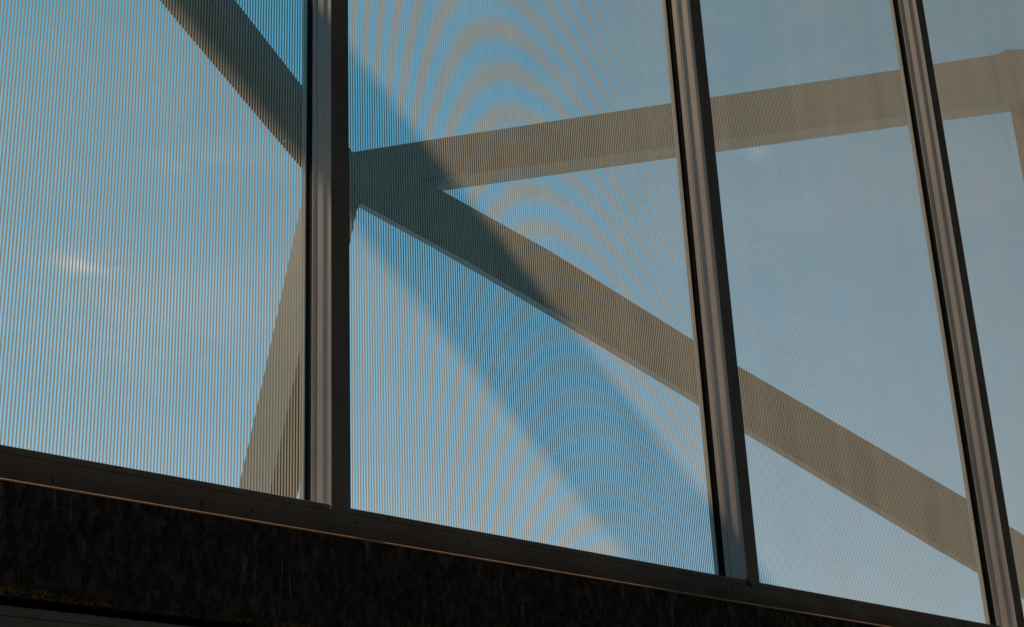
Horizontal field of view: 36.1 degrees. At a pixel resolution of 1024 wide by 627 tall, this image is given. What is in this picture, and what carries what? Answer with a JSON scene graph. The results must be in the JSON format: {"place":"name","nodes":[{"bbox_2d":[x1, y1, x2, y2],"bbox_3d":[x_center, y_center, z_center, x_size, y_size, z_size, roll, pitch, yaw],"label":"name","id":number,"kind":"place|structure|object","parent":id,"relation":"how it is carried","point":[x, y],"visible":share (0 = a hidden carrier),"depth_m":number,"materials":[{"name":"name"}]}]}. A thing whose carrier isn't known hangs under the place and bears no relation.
{"place":"outdoors","nodes":[
{"label":"outdoors","id":0,"kind":"place"},
{"bbox_2d":[0,0,1023,622],"label":"sky","id":1,"kind":"structure","parent":0,"point":[841,2],"materials":[{"name":"blue"}]},
{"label":"floor","id":2,"kind":"structure","parent":0,"visible":0},
{"bbox_2d":[0,601,222,626],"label":"frame","id":3,"kind":"object","parent":2,"relation":"on","point":[18,615],"depth_m":2.98,"materials":[{"name":"grey metal"}]},
{"bbox_2d":[0,586,316,626],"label":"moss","id":4,"kind":"object","parent":3,"relation":"on","point":[52,600],"visible":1,"depth_m":2.98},
{"bbox_2d":[0,478,889,626],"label":"parapet wall","id":5,"kind":"structure","parent":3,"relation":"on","point":[130,553],"depth_m":3.33,"materials":[{"name":"stone"}]},
{"bbox_2d":[0,0,1023,626],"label":"glazed wall","id":6,"kind":"structure","parent":5,"relation":"on","point":[324,502],"depth_m":4.51,"materials":[{"name":"glass"}]},
{"bbox_3d":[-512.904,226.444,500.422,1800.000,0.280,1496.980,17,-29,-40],"label":"ground","id":7,"kind":"structure","parent":0,"visible":0},
{"bbox_2d":[160,0,1023,597],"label":"steel frame","id":8,"kind":"object","parent":7,"relation":"on","point":[492,142],"visible":0.45,"depth_m":9.55,"materials":[{"name":"grey metal"}]}
]}

